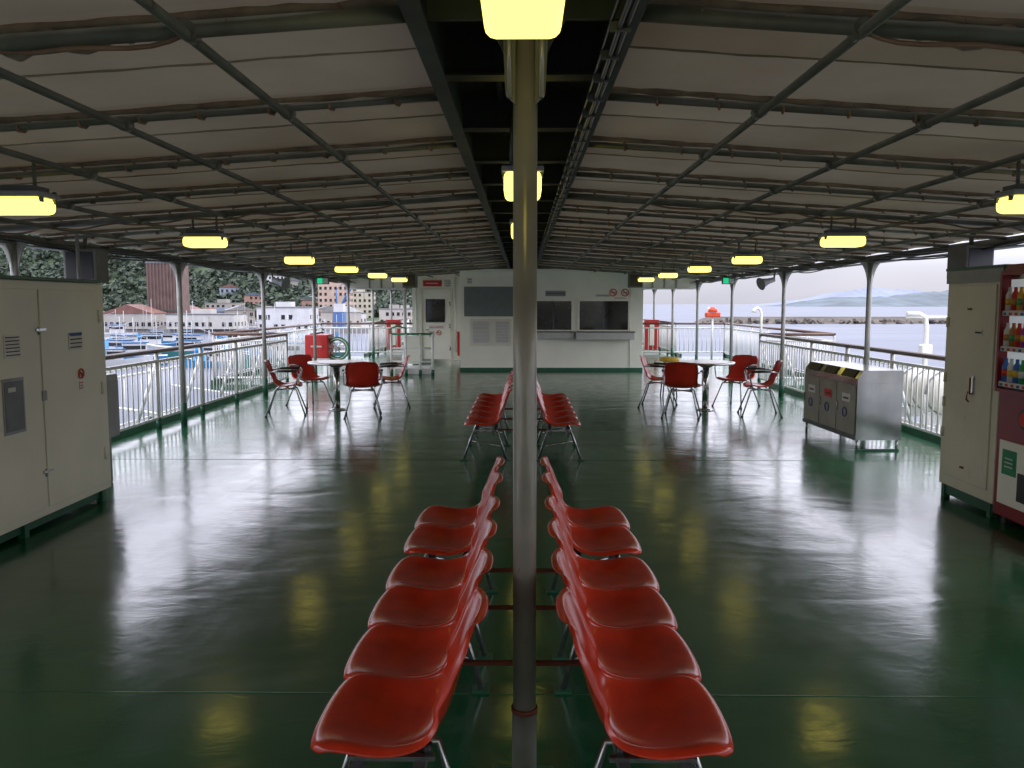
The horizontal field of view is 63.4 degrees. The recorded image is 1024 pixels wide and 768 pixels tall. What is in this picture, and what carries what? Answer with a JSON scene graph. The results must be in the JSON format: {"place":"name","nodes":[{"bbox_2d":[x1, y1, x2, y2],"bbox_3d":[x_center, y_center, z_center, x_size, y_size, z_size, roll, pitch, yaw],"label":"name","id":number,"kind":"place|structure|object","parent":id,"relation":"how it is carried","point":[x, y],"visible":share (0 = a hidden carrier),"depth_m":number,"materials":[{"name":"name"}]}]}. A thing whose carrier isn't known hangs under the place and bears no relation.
{"place":"outdoors","nodes":[
{"label":"outdoors","id":0,"kind":"place"},
{"bbox_2d":[0,163,59,214],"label":"ceiling lamp","id":1,"kind":"object","parent":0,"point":[34,199],"visible":0.97,"depth_m":4.28,"materials":[{"name":"yellow plastic"}]},
{"bbox_2d":[63,238,108,282],"bbox_3d":[-4.099,-1.195,7.972,0.320,0.440,0.244,0,6,1],"label":"loudspeaker","id":2,"kind":"object","parent":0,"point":[93,264],"visible":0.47,"depth_m":7.86,"materials":[{"name":"black plastic"}]},
{"bbox_2d":[103,304,166,328],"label":"warehouse","id":3,"kind":"structure","parent":0,"point":[136,313],"depth_m":294.95,"materials":[{"name":"white concrete"}]},
{"bbox_2d":[145,262,189,313],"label":"brown tower","id":4,"kind":"structure","parent":0,"point":[161,287],"depth_m":311.64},
{"bbox_2d":[0,234,411,320],"bbox_3d":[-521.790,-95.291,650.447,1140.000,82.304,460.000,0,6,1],"label":"hill","id":5,"kind":"structure","parent":0,"point":[198,269],"depth_m":513.94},
{"bbox_2d":[0,232,411,316],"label":"forest","id":6,"kind":"object","parent":5,"relation":"on","point":[203,291],"visible":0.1,"depth_m":496.62,"materials":[{"name":"green plant"}]},
{"bbox_2d":[219,284,239,298],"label":"hillside house","id":7,"kind":"structure","parent":5,"relation":"on","point":[226,288],"depth_m":478.71,"materials":[{"name":"white paint"}]},
{"bbox_2d":[244,292,260,305],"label":"hillside house","id":8,"kind":"structure","parent":5,"relation":"on","point":[252,298],"depth_m":466.34,"materials":[{"name":"pink paint"}]},
{"bbox_2d":[205,299,244,307],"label":"office building","id":9,"kind":"structure","parent":0,"point":[223,303],"depth_m":374.05,"materials":[{"name":"white concrete"}]},
{"bbox_2d":[224,305,254,325],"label":"harbour house","id":10,"kind":"structure","parent":0,"point":[240,309],"depth_m":336.40,"materials":[{"name":"white paint"}]},
{"bbox_2d":[104,321,411,332],"bbox_3d":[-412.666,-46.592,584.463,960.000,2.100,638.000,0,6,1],"label":"quay","id":11,"kind":"structure","parent":0,"point":[166,330],"depth_m":297.05,"materials":[{"name":"concrete"}]},
{"bbox_2d":[165,309,246,328],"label":"warehouse","id":12,"kind":"structure","parent":11,"relation":"on","point":[211,318],"depth_m":293.71,"materials":[{"name":"white concrete"}]},
{"bbox_2d":[256,302,318,331],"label":"ferry terminal building","id":13,"kind":"structure","parent":11,"relation":"on","point":[284,310],"depth_m":266.15,"materials":[{"name":"white concrete"}]},
{"bbox_2d":[318,282,352,307],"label":"apartment block","id":14,"kind":"structure","parent":11,"relation":"on","point":[326,295],"depth_m":412.82,"materials":[{"name":"beige concrete"}]},
{"bbox_2d":[333,279,350,326],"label":"harbour crane","id":15,"kind":"object","parent":11,"relation":"on","point":[340,311],"visible":0.56,"depth_m":297.98,"materials":[{"name":"blue paint"}]},
{"bbox_2d":[353,290,375,317],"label":"apartment block","id":16,"kind":"structure","parent":11,"relation":"on","point":[362,300],"depth_m":452.94,"materials":[{"name":"beige concrete"}]},
{"bbox_2d":[320,306,361,326],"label":"harbour house","id":17,"kind":"structure","parent":0,"point":[355,315],"depth_m":317.87,"materials":[{"name":"white paint"}]},
{"bbox_2d":[379,305,411,322],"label":"harbour house","id":18,"kind":"structure","parent":0,"point":[384,313],"depth_m":344.33,"materials":[{"name":"white paint"}]},
{"bbox_2d":[0,342,1023,767],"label":"ship deck","id":19,"kind":"structure","parent":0,"point":[204,590],"depth_m":4.85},
{"bbox_2d":[0,240,29,275],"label":"canopy post","id":20,"kind":"object","parent":19,"relation":"on","point":[13,253],"visible":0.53,"depth_m":7.26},
{"bbox_2d":[169,262,187,425],"bbox_3d":[-4.334,-0.520,10.856,0.360,2.140,0.360,0,6,1],"label":"canopy post","id":21,"kind":"object","parent":19,"relation":"on","point":[178,270],"visible":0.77,"depth_m":10.82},
{"bbox_2d":[256,272,270,395],"bbox_3d":[-4.290,-0.858,14.339,0.360,2.140,0.360,0,6,1],"label":"canopy post","id":22,"kind":"object","parent":19,"relation":"on","point":[262,278],"visible":0.84,"depth_m":14.31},
{"bbox_2d":[309,279,317,374],"bbox_3d":[-4.246,-1.196,17.823,0.360,2.140,0.360,0,6,1],"label":"canopy post","id":23,"kind":"object","parent":19,"relation":"on","point":[313,283],"visible":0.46,"depth_m":17.78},
{"bbox_2d":[343,282,350,359],"bbox_3d":[-4.202,-1.534,21.306,0.360,2.140,0.360,0,6,1],"label":"canopy post","id":24,"kind":"object","parent":19,"relation":"on","point":[347,286],"visible":0.73,"depth_m":21.26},
{"bbox_2d":[371,290,374,356],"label":"canopy post","id":25,"kind":"object","parent":19,"relation":"on","point":[373,342],"visible":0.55,"depth_m":24.77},
{"bbox_2d":[390,325,434,374],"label":"stair gate","id":26,"kind":"structure","parent":19,"relation":"on","point":[412,347],"depth_m":18.63,"materials":[{"name":"metal"}]},
{"bbox_2d":[671,290,674,356],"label":"canopy post","id":27,"kind":"object","parent":19,"relation":"on","point":[672,318],"visible":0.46,"depth_m":24.66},
{"bbox_2d":[695,282,702,359],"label":"canopy post","id":28,"kind":"object","parent":19,"relation":"on","point":[698,286],"visible":0.74,"depth_m":21.15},
{"bbox_2d":[729,279,738,370],"bbox_3d":[4.693,-1.185,17.711,0.360,2.140,0.360,0,6,1],"label":"canopy post","id":29,"kind":"object","parent":19,"relation":"on","point":[732,286],"visible":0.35,"depth_m":17.67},
{"bbox_2d":[776,272,791,396],"bbox_3d":[4.649,-0.848,14.227,0.360,2.140,0.360,0,6,1],"label":"canopy post","id":30,"kind":"object","parent":19,"relation":"on","point":[784,277],"visible":0.83,"depth_m":14.19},
{"bbox_2d":[861,261,879,364],"bbox_3d":[4.605,-0.510,10.744,0.360,2.140,0.360,0,6,1],"label":"canopy post","id":31,"kind":"object","parent":19,"relation":"on","point":[870,268],"visible":0.52,"depth_m":10.67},
{"bbox_2d":[111,304,947,431],"bbox_3d":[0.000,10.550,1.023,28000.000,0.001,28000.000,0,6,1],"label":"sea","id":32,"kind":"structure","parent":0,"point":[907,337],"depth_m":276.91,"materials":[{"name":"liquid"}]},
{"bbox_2d":[105,318,134,348],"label":"fishing boat","id":33,"kind":"object","parent":32,"relation":"on","point":[112,342],"visible":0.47,"depth_m":152.57,"materials":[{"name":"white paint"}]},
{"bbox_2d":[103,310,137,336],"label":"fishing boat","id":34,"kind":"object","parent":32,"relation":"on","point":[115,330],"visible":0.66,"depth_m":248.00,"materials":[{"name":"white paint"}]},
{"bbox_2d":[104,311,152,348],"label":"fishing boat","id":35,"kind":"object","parent":32,"relation":"on","point":[120,336],"visible":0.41,"depth_m":163.50,"materials":[{"name":"white paint"}]},
{"bbox_2d":[105,333,152,366],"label":"fishing boat","id":36,"kind":"object","parent":32,"relation":"on","point":[116,362],"visible":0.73,"depth_m":140.37,"materials":[{"name":"white paint"}]},
{"bbox_2d":[104,318,167,364],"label":"fishing boat","id":37,"kind":"object","parent":32,"relation":"on","point":[132,346],"visible":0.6,"depth_m":142.18,"materials":[{"name":"white paint"}]},
{"bbox_2d":[139,316,177,345],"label":"fishing boat","id":38,"kind":"object","parent":32,"relation":"on","point":[151,337],"visible":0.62,"depth_m":182.58,"materials":[{"name":"white paint"}]},
{"bbox_2d":[155,321,177,343],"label":"fishing boat","id":39,"kind":"object","parent":32,"relation":"on","point":[168,338],"visible":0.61,"depth_m":208.75,"materials":[{"name":"white paint"}]},
{"bbox_2d":[148,310,202,354],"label":"fishing boat","id":40,"kind":"object","parent":32,"relation":"on","point":[196,336],"visible":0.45,"depth_m":165.37,"materials":[{"name":"white paint"}]},
{"bbox_2d":[162,322,210,357],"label":"fishing boat","id":41,"kind":"object","parent":32,"relation":"on","point":[176,353],"visible":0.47,"depth_m":162.35,"materials":[{"name":"white paint"}]},
{"bbox_2d":[185,336,232,367],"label":"fishing boat","id":42,"kind":"object","parent":32,"relation":"on","point":[190,362],"visible":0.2,"depth_m":137.56,"materials":[{"name":"white paint"}]},
{"bbox_2d":[143,301,355,339],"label":"harbour masts","id":43,"kind":"object","parent":32,"relation":"on","point":[235,312],"visible":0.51,"depth_m":236.16,"materials":[{"name":"grey paint"}]},
{"bbox_2d":[237,316,302,367],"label":"fishing boat","id":44,"kind":"object","parent":32,"relation":"on","point":[277,349],"visible":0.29,"depth_m":137.24,"materials":[{"name":"white paint"}]},
{"bbox_2d":[693,316,945,323],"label":"breakwater","id":45,"kind":"object","parent":32,"relation":"in","point":[809,320],"visible":0.48,"depth_m":440.44,"materials":[{"name":"concrete"}]},
{"bbox_3d":[0.195,4.889,16.046,13.200,9.370,57.000,0,6,1],"label":"ship","id":46,"kind":"object","parent":32,"relation":"on","visible":0},
{"bbox_2d":[0,275,110,543],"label":"storage cabinet","id":47,"kind":"object","parent":46,"relation":"on","point":[54,447],"visible":1,"depth_m":5.92,"materials":[{"name":"metal"}]},
{"bbox_2d":[75,234,119,482],"bbox_3d":[-3.689,-0.203,7.261,0.340,2.199,0.300,0,6,1],"label":"support post","id":48,"kind":"object","parent":46,"relation":"on","point":[113,404],"visible":0.21,"depth_m":7.30,"materials":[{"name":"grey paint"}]},
{"bbox_2d":[106,359,231,426],"bbox_3d":[-5.624,2.214,4.204,1.753,3.180,23.868,0,6,1],"label":"deck railing","id":49,"kind":"object","parent":46,"relation":"on","point":[150,398],"visible":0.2,"depth_m":14.37,"materials":[{"name":"metal"}]},
{"bbox_2d":[105,318,411,431],"bbox_3d":[-4.381,-0.224,13.548,3.168,1.030,40.968,0,6,1],"label":"deck railing","id":50,"kind":"object","parent":46,"relation":"on","point":[239,359],"visible":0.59,"depth_m":13.37,"materials":[{"name":"metal"}]},
{"bbox_2d":[264,360,307,416],"bbox_3d":[-3.273,0.043,12.002,0.580,0.795,0.586,-1,6,-11],"label":"red armchair","id":51,"kind":"object","parent":46,"relation":"on","point":[278,383],"visible":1,"depth_m":11.99,"materials":[{"name":"silver metal"}]},
{"bbox_2d":[286,354,333,407],"bbox_3d":[-3.189,-0.058,13.049,0.580,0.795,0.586,5,7,40],"label":"red armchair","id":52,"kind":"object","parent":46,"relation":"on","point":[308,374],"visible":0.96,"depth_m":13.11,"materials":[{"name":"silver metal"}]},
{"bbox_2d":[305,331,333,375],"bbox_3d":[-4.308,-0.689,18.551,0.580,0.990,0.610,0,6,1],"label":"fire pump box","id":53,"kind":"object","parent":46,"relation":"on","point":[324,346],"visible":0.66,"depth_m":18.27,"materials":[{"name":"red paint"}]},
{"bbox_2d":[307,360,364,410],"bbox_3d":[-2.644,0.027,12.495,0.850,0.734,0.850,0,6,1],"label":"round table","id":54,"kind":"object","parent":46,"relation":"on","point":[335,365],"visible":0.91,"depth_m":12.45,"materials":[{"name":"silver metal"}]},
{"bbox_2d":[329,337,349,375],"bbox_3d":[-3.888,-0.624,18.502,0.538,0.868,0.250,0,6,1],"label":"hose reel","id":55,"kind":"object","parent":46,"relation":"on","point":[346,348],"visible":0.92,"depth_m":18.45,"materials":[{"name":"white paint"}]},
{"bbox_2d":[342,362,382,418],"bbox_3d":[-2.132,0.059,11.836,0.586,0.795,0.580,-1,6,-9],"label":"red armchair","id":56,"kind":"object","parent":46,"relation":"on","point":[362,374],"visible":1,"depth_m":11.63,"materials":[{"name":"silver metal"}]},
{"bbox_2d":[350,277,406,360],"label":"transverse beam","id":57,"kind":"structure","parent":46,"relation":"on","point":[387,283],"depth_m":21.14,"materials":[{"name":"metal"}]},
{"bbox_2d":[373,355,410,407],"bbox_3d":[-1.885,-0.052,12.981,0.580,0.795,0.586,-1,6,-9],"label":"red armchair","id":58,"kind":"object","parent":46,"relation":"on","point":[390,364],"visible":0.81,"depth_m":12.86,"materials":[{"name":"silver metal"}]},
{"bbox_2d":[386,319,401,354],"bbox_3d":[-3.721,-1.484,26.168,0.440,1.099,0.320,0,6,1],"label":"fire hose cabinet","id":59,"kind":"object","parent":46,"relation":"on","point":[397,342],"visible":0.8,"depth_m":26.03,"materials":[{"name":"metal"}]},
{"bbox_2d":[311,456,504,767],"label":"row of bench seats","id":60,"kind":"object","parent":46,"relation":"on","point":[391,698],"visible":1,"depth_m":2.78,"materials":[{"name":"red plastic"}]},
{"bbox_2d":[412,273,459,359],"bbox_3d":[0.348,-2.282,27.565,6.000,2.419,10.842,0,6,1],"label":"deckhouse","id":61,"kind":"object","parent":46,"relation":"on","point":[436,305],"visible":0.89,"depth_m":22.25,"materials":[{"name":"white paint"}]},
{"bbox_2d":[460,370,512,459],"bbox_3d":[-0.248,0.315,9.404,0.539,0.755,2.698,0,6,1],"label":"row of bench seats","id":62,"kind":"object","parent":46,"relation":"on","point":[486,410],"visible":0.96,"depth_m":8.80,"materials":[{"name":"red plastic"}]},
{"bbox_2d":[0,0,1023,288],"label":"canopy frame","id":63,"kind":"object","parent":46,"relation":"on","point":[194,32],"visible":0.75,"depth_m":4.70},
{"bbox_2d":[402,271,417,287],"bbox_3d":[-2.312,-2.405,18.784,0.320,0.440,0.244,0,6,1],"label":"loudspeaker","id":64,"kind":"object","parent":63,"relation":"attached to","point":[412,281],"visible":0.81,"depth_m":18.67,"materials":[{"name":"black plastic"}]},
{"bbox_2d":[0,2,1023,279],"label":"canopy lashing rope","id":65,"kind":"object","parent":63,"relation":"attached to","point":[88,50],"visible":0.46,"depth_m":4.52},
{"bbox_2d":[0,0,1023,283],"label":"cable run","id":66,"kind":"object","parent":63,"relation":"attached to","point":[608,56],"visible":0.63,"depth_m":6.61,"materials":[{"name":"black plastic"}]},
{"bbox_2d":[271,271,289,289],"bbox_3d":[-3.901,-1.738,13.902,0.333,0.328,0.220,2,6,21],"label":"horn speaker","id":67,"kind":"object","parent":66,"relation":"attached to","point":[284,284],"visible":1,"depth_m":13.87},
{"bbox_2d":[756,270,775,289],"bbox_3d":[4.251,-1.728,13.800,0.333,0.328,0.220,-2,6,-19],"label":"horn speaker","id":68,"kind":"object","parent":66,"relation":"attached to","point":[763,283],"visible":1,"depth_m":13.77},
{"bbox_2d":[397,0,648,268],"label":"girder","id":69,"kind":"object","parent":63,"relation":"attached to","point":[463,62],"visible":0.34,"depth_m":4.29,"materials":[{"name":"metal"}]},
{"bbox_2d":[0,0,1023,279],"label":"canvas canopy","id":70,"kind":"object","parent":69,"relation":"attached to","point":[668,60],"visible":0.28,"depth_m":4.01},
{"bbox_2d":[179,217,229,247],"bbox_3d":[-2.572,-1.279,6.942,0.354,0.265,0.204,0,6,1],"label":"ceiling lamp","id":71,"kind":"object","parent":70,"relation":"hanging from","point":[193,238],"visible":0.96,"depth_m":6.87,"materials":[{"name":"yellow plastic"}]},
{"bbox_2d":[282,243,315,263],"bbox_3d":[-2.535,-1.563,9.878,0.354,0.265,0.204,0,6,1],"label":"ceiling lamp","id":72,"kind":"object","parent":70,"relation":"hanging from","point":[291,257],"visible":0.99,"depth_m":9.80,"materials":[{"name":"yellow plastic"}]},
{"bbox_2d":[333,255,358,272],"bbox_3d":[-2.502,-1.819,12.515,0.354,0.265,0.204,0,6,1],"label":"ceiling lamp","id":73,"kind":"object","parent":70,"relation":"hanging from","point":[339,267],"visible":0.99,"depth_m":12.44,"materials":[{"name":"yellow plastic"}]},
{"bbox_2d":[367,266,387,277],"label":"ceiling lamp","id":74,"kind":"object","parent":70,"relation":"hanging from","point":[372,273],"visible":0.97,"depth_m":15.13,"materials":[{"name":"yellow plastic"}]},
{"bbox_2d":[390,269,407,281],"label":"ceiling lamp","id":75,"kind":"object","parent":70,"relation":"hanging from","point":[399,278],"visible":0.99,"depth_m":17.82,"materials":[{"name":"yellow plastic"}]},
{"bbox_2d":[637,269,654,281],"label":"ceiling lamp","id":76,"kind":"object","parent":70,"relation":"hanging from","point":[646,278],"visible":1,"depth_m":17.75,"materials":[{"name":"yellow plastic"}]},
{"bbox_2d":[658,265,678,277],"bbox_3d":[2.852,-2.073,15.136,0.354,0.265,0.204,0,6,1],"label":"ceiling lamp","id":77,"kind":"object","parent":70,"relation":"hanging from","point":[662,273],"visible":0.99,"depth_m":15.06,"materials":[{"name":"yellow plastic"}]},
{"bbox_2d":[686,254,712,271],"bbox_3d":[2.818,-1.813,12.449,0.354,0.265,0.204,0,6,1],"label":"ceiling lamp","id":78,"kind":"object","parent":70,"relation":"hanging from","point":[699,267],"visible":0.98,"depth_m":12.37,"materials":[{"name":"yellow plastic"}]},
{"bbox_2d":[730,243,763,263],"bbox_3d":[2.785,-1.557,9.811,0.354,0.265,0.204,0,6,1],"label":"ceiling lamp","id":79,"kind":"object","parent":70,"relation":"hanging from","point":[750,257],"visible":1,"depth_m":9.73,"materials":[{"name":"yellow plastic"}]},
{"bbox_2d":[817,217,868,246],"bbox_3d":[2.748,-1.272,6.875,0.354,0.265,0.204,0,6,1],"label":"ceiling lamp","id":80,"kind":"object","parent":70,"relation":"hanging from","point":[831,237],"visible":0.94,"depth_m":6.80,"materials":[{"name":"yellow plastic"}]},
{"bbox_2d":[991,160,1023,213],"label":"ceiling lamp","id":81,"kind":"object","parent":70,"relation":"hanging from","point":[1009,199],"visible":0.98,"depth_m":4.27,"materials":[{"name":"yellow plastic"}]},
{"bbox_2d":[501,108,543,200],"bbox_3d":[0.058,-1.250,4.500,0.224,0.480,0.304,0,6,1],"label":"ceiling lamp","id":82,"kind":"object","parent":69,"relation":"hanging from","point":[507,173],"visible":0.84,"depth_m":4.39,"materials":[{"name":"yellow plastic"}]},
{"bbox_2d":[481,0,564,38],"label":"ceiling lamp","id":83,"kind":"object","parent":69,"relation":"hanging from","point":[522,19],"visible":1,"depth_m":2.01,"materials":[{"name":"yellow plastic"}]},
{"bbox_2d":[628,271,642,287],"bbox_3d":[2.787,-2.398,18.720,0.320,0.440,0.244,0,6,1],"label":"loudspeaker","id":84,"kind":"object","parent":63,"relation":"attached to","point":[633,282],"visible":0.84,"depth_m":18.61,"materials":[{"name":"black plastic"}]},
{"bbox_2d":[947,233,993,268],"bbox_3d":[4.299,-1.195,7.766,0.320,0.440,0.244,-1,6,-14],"label":"television","id":85,"kind":"object","parent":63,"relation":"attached to","point":[971,254],"visible":0.52,"depth_m":7.66,"materials":[{"name":"black plastic"}]},
{"bbox_2d":[462,408,580,665],"bbox_3d":[0.082,0.662,6.644,0.600,0.022,7.322,0,6,1],"label":"seat tie bar","id":86,"kind":"object","parent":46,"relation":"on","point":[510,662],"depth_m":3.01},
{"bbox_2d":[427,0,624,767],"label":"support pole","id":87,"kind":"object","parent":46,"relation":"on","point":[525,63],"visible":0.94,"depth_m":2.59,"materials":[{"name":"metal"}]},
{"bbox_2d":[460,269,643,370],"bbox_3d":[0.957,-1.704,21.606,4.630,2.419,4.640,0,6,1],"label":"snack kiosk","id":88,"kind":"object","parent":46,"relation":"on","point":[589,320],"visible":0.98,"depth_m":19.65,"materials":[{"name":"white paint"}]},
{"bbox_2d":[536,381,583,460],"bbox_3d":[0.483,0.316,9.394,0.539,0.755,2.698,0,6,1],"label":"row of bench seats","id":89,"kind":"object","parent":46,"relation":"on","point":[557,411],"visible":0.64,"depth_m":8.76,"materials":[{"name":"red plastic"}]},
{"bbox_2d":[540,456,733,767],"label":"row of bench seats","id":90,"kind":"object","parent":46,"relation":"on","point":[653,700],"visible":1,"depth_m":2.77,"materials":[{"name":"red plastic"}]},
{"bbox_2d":[643,320,658,354],"bbox_3d":[4.378,-1.474,26.067,0.440,1.099,0.320,0,6,1],"label":"fire hose cabinet","id":91,"kind":"object","parent":46,"relation":"on","point":[653,336],"visible":0.81,"depth_m":25.93,"materials":[{"name":"metal"}]},
{"bbox_2d":[637,355,677,408],"bbox_3d":[2.279,-0.047,12.929,0.580,0.795,0.586,2,6,16],"label":"red armchair","id":92,"kind":"object","parent":46,"relation":"on","point":[651,377],"visible":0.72,"depth_m":12.99,"materials":[{"name":"silver metal"}]},
{"bbox_2d":[659,357,678,396],"bbox_3d":[2.731,-0.130,14.422,0.340,0.676,0.340,0,6,1],"label":"yellow stool","id":93,"kind":"object","parent":46,"relation":"on","point":[668,359],"visible":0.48,"depth_m":14.30,"materials":[{"name":"plastic"}]},
{"bbox_2d":[643,277,695,289],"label":"transverse beam","id":94,"kind":"structure","parent":46,"relation":"on","point":[657,283],"depth_m":21.04,"materials":[{"name":"metal"}]},
{"bbox_2d":[661,362,703,419],"bbox_3d":[2.417,0.065,11.779,0.586,0.795,0.580,2,6,16],"label":"red armchair","id":95,"kind":"object","parent":46,"relation":"on","point":[680,374],"visible":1,"depth_m":11.58,"materials":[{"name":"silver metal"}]},
{"bbox_2d":[677,360,735,410],"bbox_3d":[2.916,0.029,12.475,0.850,0.734,0.850,0,6,1],"label":"round table","id":96,"kind":"object","parent":46,"relation":"on","point":[705,365],"visible":0.85,"depth_m":12.43,"materials":[{"name":"silver metal"}]},
{"bbox_2d":[705,307,720,356],"bbox_3d":[6.014,-1.560,24.892,0.440,1.500,0.280,0,6,1],"label":"signal beacon","id":97,"kind":"object","parent":46,"relation":"on","point":[712,312],"visible":1,"depth_m":24.76,"materials":[{"name":"white paint"}]},
{"bbox_2d":[711,355,759,408],"bbox_3d":[3.515,-0.050,12.965,0.580,0.795,0.586,-5,8,-44],"label":"red armchair","id":98,"kind":"object","parent":46,"relation":"on","point":[739,367],"visible":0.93,"depth_m":13.05,"materials":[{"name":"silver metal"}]},
{"bbox_2d":[737,360,782,417],"bbox_3d":[3.572,0.051,11.916,0.580,0.795,0.586,1,6,9],"label":"red armchair","id":99,"kind":"object","parent":46,"relation":"on","point":[774,371],"visible":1,"depth_m":11.92,"materials":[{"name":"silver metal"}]},
{"bbox_2d":[642,318,944,436],"bbox_3d":[4.719,-0.213,13.434,3.168,1.030,40.968,0,6,1],"label":"deck railing","id":100,"kind":"object","parent":46,"relation":"on","point":[665,334],"visible":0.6,"depth_m":15.08,"materials":[{"name":"metal"}]},
{"bbox_2d":[802,361,903,450],"bbox_3d":[3.944,0.222,9.718,0.530,0.882,1.492,0,6,-2],"label":"recycling bin station","id":101,"kind":"object","parent":46,"relation":"on","point":[855,402],"visible":1,"depth_m":9.04,"materials":[{"name":"silver metal"}]},
{"bbox_2d":[902,367,943,432],"bbox_3d":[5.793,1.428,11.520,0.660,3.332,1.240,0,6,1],"label":"liferaft canister","id":102,"kind":"object","parent":46,"relation":"on","point":[924,395],"visible":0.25,"depth_m":11.11,"materials":[{"name":"white paint"}]},
{"bbox_2d":[906,311,946,422],"bbox_3d":[6.129,0.967,12.375,0.650,4.085,0.120,0,6,1],"label":"davit","id":103,"kind":"object","parent":46,"relation":"on","point":[925,347],"visible":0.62,"depth_m":12.17,"materials":[{"name":"white paint"}]},
{"bbox_2d":[939,264,1008,517],"bbox_3d":[3.914,0.031,6.490,0.775,1.885,0.830,0,6,1],"label":"metal locker","id":104,"kind":"object","parent":46,"relation":"on","point":[970,412],"visible":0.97,"depth_m":6.44,"materials":[{"name":"metal"}]},
{"bbox_2d":[993,263,1023,525],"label":"drinks vending machine","id":105,"kind":"object","parent":46,"relation":"on","point":[1008,504],"visible":1,"depth_m":5.86,"materials":[{"name":"red paint"}]},
{"bbox_2d":[643,233,1023,303],"label":"sky","id":106,"kind":"structure","parent":0,"point":[929,275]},
{"bbox_2d":[750,287,924,304],"bbox_3d":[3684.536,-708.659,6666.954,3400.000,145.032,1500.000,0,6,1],"label":"distant hills","id":107,"kind":"structure","parent":0,"point":[877,292],"depth_m":6544.17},
{"bbox_2d":[770,290,948,306],"bbox_3d":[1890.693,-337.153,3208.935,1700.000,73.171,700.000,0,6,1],"label":"coastline","id":108,"kind":"structure","parent":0,"point":[932,299],"depth_m":3059.00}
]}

